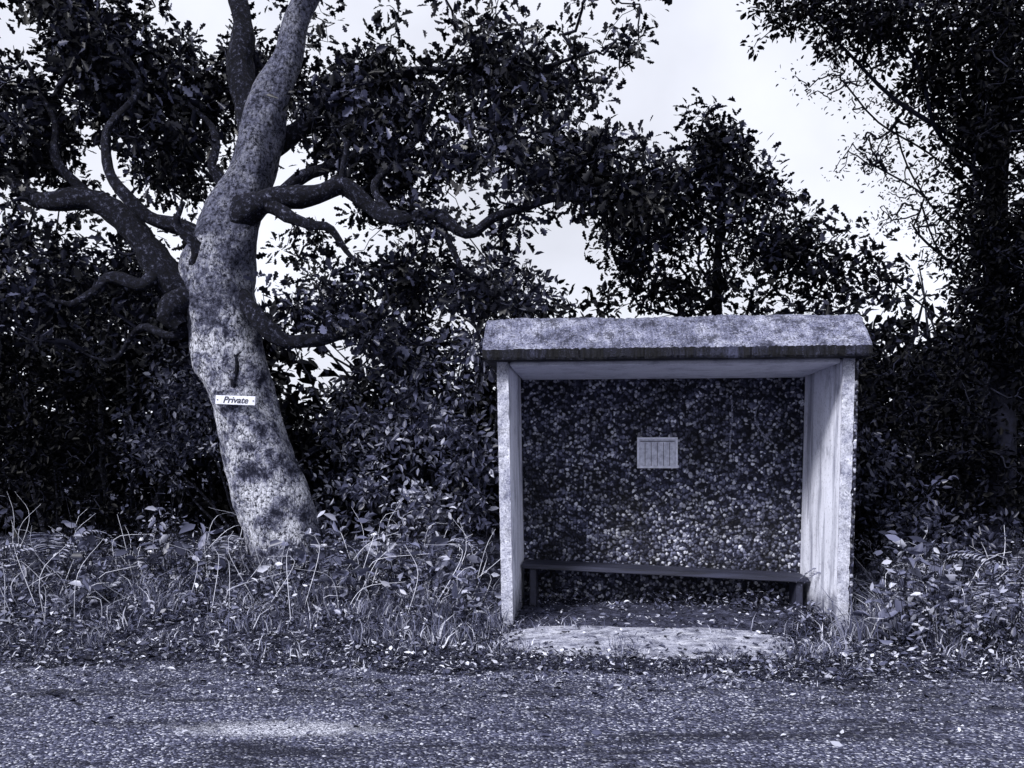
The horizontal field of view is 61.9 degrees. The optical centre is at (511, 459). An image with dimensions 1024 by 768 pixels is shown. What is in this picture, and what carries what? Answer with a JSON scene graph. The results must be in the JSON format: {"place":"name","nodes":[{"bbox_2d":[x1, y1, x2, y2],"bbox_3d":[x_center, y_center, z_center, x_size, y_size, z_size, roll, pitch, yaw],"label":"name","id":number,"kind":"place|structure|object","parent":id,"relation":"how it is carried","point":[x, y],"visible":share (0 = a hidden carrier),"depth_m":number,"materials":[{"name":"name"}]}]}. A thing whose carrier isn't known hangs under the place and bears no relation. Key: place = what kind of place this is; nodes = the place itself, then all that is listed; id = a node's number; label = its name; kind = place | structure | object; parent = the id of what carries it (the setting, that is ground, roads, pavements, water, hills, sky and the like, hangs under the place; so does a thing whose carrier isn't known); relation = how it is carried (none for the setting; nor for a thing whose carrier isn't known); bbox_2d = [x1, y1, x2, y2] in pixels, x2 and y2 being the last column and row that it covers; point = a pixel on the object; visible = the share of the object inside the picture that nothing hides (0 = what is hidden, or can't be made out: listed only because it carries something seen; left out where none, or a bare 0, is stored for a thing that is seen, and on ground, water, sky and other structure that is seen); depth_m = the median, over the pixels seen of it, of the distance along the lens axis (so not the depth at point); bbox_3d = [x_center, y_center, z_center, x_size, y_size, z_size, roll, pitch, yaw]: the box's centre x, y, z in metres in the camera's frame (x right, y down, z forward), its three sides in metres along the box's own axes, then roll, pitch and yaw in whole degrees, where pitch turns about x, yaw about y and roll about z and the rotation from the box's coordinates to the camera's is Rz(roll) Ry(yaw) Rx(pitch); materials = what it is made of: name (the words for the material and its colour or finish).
{"place":"outdoors","nodes":[
{"label":"outdoors","id":0,"kind":"place"},
{"bbox_2d":[0,626,1023,767],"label":"road","id":1,"kind":"structure","parent":0,"point":[511,723],"depth_m":4.51,"materials":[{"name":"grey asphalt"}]},
{"bbox_2d":[0,467,1023,691],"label":"ground","id":2,"kind":"structure","parent":0,"point":[495,554],"depth_m":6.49,"materials":[{"name":"plant"}]},
{"bbox_2d":[0,279,177,556],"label":"holly bush","id":3,"kind":"object","parent":2,"relation":"on","point":[54,456],"visible":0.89,"depth_m":9.53,"materials":[{"name":"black plant"}]},
{"bbox_2d":[0,530,482,586],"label":"fern","id":4,"kind":"object","parent":2,"relation":"on","point":[57,545],"visible":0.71,"depth_m":8.21,"materials":[{"name":"grey plant"}]},
{"bbox_2d":[0,484,500,628],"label":"dock plant","id":5,"kind":"object","parent":2,"relation":"on","point":[90,542],"visible":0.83,"depth_m":7.92,"materials":[{"name":"grey plant"}]},
{"bbox_2d":[0,491,500,636],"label":"bramble bush","id":6,"kind":"object","parent":2,"relation":"on","point":[22,605],"visible":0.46,"depth_m":7.68,"materials":[{"name":"grey plant"}]},
{"bbox_2d":[100,338,408,549],"bbox_3d":[-2.948,-0.052,10.028,3.577,2.849,1.406,0,0,0],"label":"hazel bush","id":7,"kind":"object","parent":2,"relation":"on","point":[170,445],"visible":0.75,"depth_m":9.93,"materials":[{"name":"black plant"}]},
{"bbox_2d":[0,0,688,571],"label":"oak tree","id":8,"kind":"object","parent":2,"relation":"on","point":[212,310],"visible":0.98,"depth_m":8.82,"materials":[{"name":"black plant"}]},
{"bbox_2d":[215,395,255,404],"bbox_3d":[-2.780,-0.600,8.577,0.400,0.090,0.018,2,0,0],"label":"tree sign","id":9,"kind":"object","parent":8,"relation":"attached to","point":[235,400],"visible":1,"depth_m":8.57,"materials":[{"name":"white metal"}]},
{"bbox_2d":[319,233,568,577],"bbox_3d":[-0.728,-0.581,9.360,2.770,3.924,1.704,0,0,0],"label":"hazel bush","id":10,"kind":"object","parent":2,"relation":"on","point":[440,417],"visible":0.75,"depth_m":9.23,"materials":[{"name":"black plant"}]},
{"bbox_2d":[0,210,1023,544],"bbox_3d":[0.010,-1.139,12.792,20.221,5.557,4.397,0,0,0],"label":"woodland","id":11,"kind":"object","parent":2,"relation":"on","point":[302,442],"visible":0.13,"depth_m":12.08,"materials":[{"name":"green plant"}]},
{"bbox_2d":[0,539,1023,766],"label":"leaf litter","id":12,"kind":"object","parent":2,"relation":"on","point":[442,649],"visible":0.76,"depth_m":5.97,"materials":[{"name":"grey plant"}]},
{"bbox_2d":[0,533,1023,670],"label":"grass tuft","id":13,"kind":"object","parent":2,"relation":"on","point":[862,627],"visible":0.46,"depth_m":6.72,"materials":[{"name":"grey plant"}]},
{"bbox_2d":[0,492,1023,641],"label":"dead stalks","id":14,"kind":"object","parent":2,"relation":"on","point":[302,569],"visible":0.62,"depth_m":7.58,"materials":[{"name":"plant"}]},
{"bbox_2d":[482,314,872,659],"bbox_3d":[1.334,0.161,7.266,3.098,2.778,2.599,0,0,5],"label":"bus shelter","id":15,"kind":"object","parent":2,"relation":"on","point":[673,455],"visible":0.93,"depth_m":8.19,"materials":[{"name":"paint"}]},
{"bbox_2d":[520,579,884,683],"bbox_3d":[1.706,1.294,7.129,2.426,0.336,3.788,0,0,-27],"label":"weed patch","id":16,"kind":"object","parent":2,"relation":"on","point":[801,618],"visible":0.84,"depth_m":7.76,"materials":[{"name":"grey plant"}]},
{"bbox_2d":[582,87,932,319],"bbox_3d":[3.092,-1.774,11.027,4.640,6.011,2.248,0,0,0],"label":"oak tree","id":17,"kind":"object","parent":2,"relation":"on","point":[713,169],"visible":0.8,"depth_m":10.81,"materials":[{"name":"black plant"}]},
{"bbox_2d":[736,0,1023,560],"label":"birch tree","id":18,"kind":"object","parent":2,"relation":"on","point":[986,126],"visible":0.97,"depth_m":8.51,"materials":[{"name":"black plant"}]},
{"bbox_2d":[775,11,1013,546],"bbox_3d":[4.456,-2.098,9.568,3.067,6.608,1.577,0,0,0],"label":"birch tree","id":19,"kind":"object","parent":2,"relation":"on","point":[865,138],"visible":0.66,"depth_m":9.56,"materials":[{"name":"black plant"}]},
{"bbox_2d":[800,549,1023,626],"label":"fern","id":20,"kind":"object","parent":2,"relation":"on","point":[857,587],"visible":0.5,"depth_m":7.35,"materials":[{"name":"grey plant"}]},
{"bbox_2d":[850,520,1000,645],"bbox_3d":[3.220,0.982,6.655,1.173,0.982,0.944,0,0,0],"label":"dock plant","id":21,"kind":"object","parent":2,"relation":"on","point":[948,579],"visible":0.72,"depth_m":6.53,"materials":[{"name":"grey plant"}]},
{"bbox_2d":[852,515,1023,652],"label":"bramble bush","id":22,"kind":"object","parent":2,"relation":"on","point":[970,622],"visible":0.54,"depth_m":6.40,"materials":[{"name":"grey plant"}]},
{"bbox_2d":[853,276,1023,569],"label":"holly bush","id":23,"kind":"object","parent":2,"relation":"on","point":[965,449],"visible":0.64,"depth_m":8.78,"materials":[{"name":"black plant"}]},
{"bbox_2d":[855,420,1023,578],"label":"hazel bush","id":24,"kind":"object","parent":2,"relation":"on","point":[916,524],"visible":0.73,"depth_m":8.27,"materials":[{"name":"black plant"}]},
{"bbox_2d":[0,0,1023,461],"label":"sky","id":25,"kind":"structure","parent":0,"point":[699,47],"materials":[{"name":"white"}]}
]}

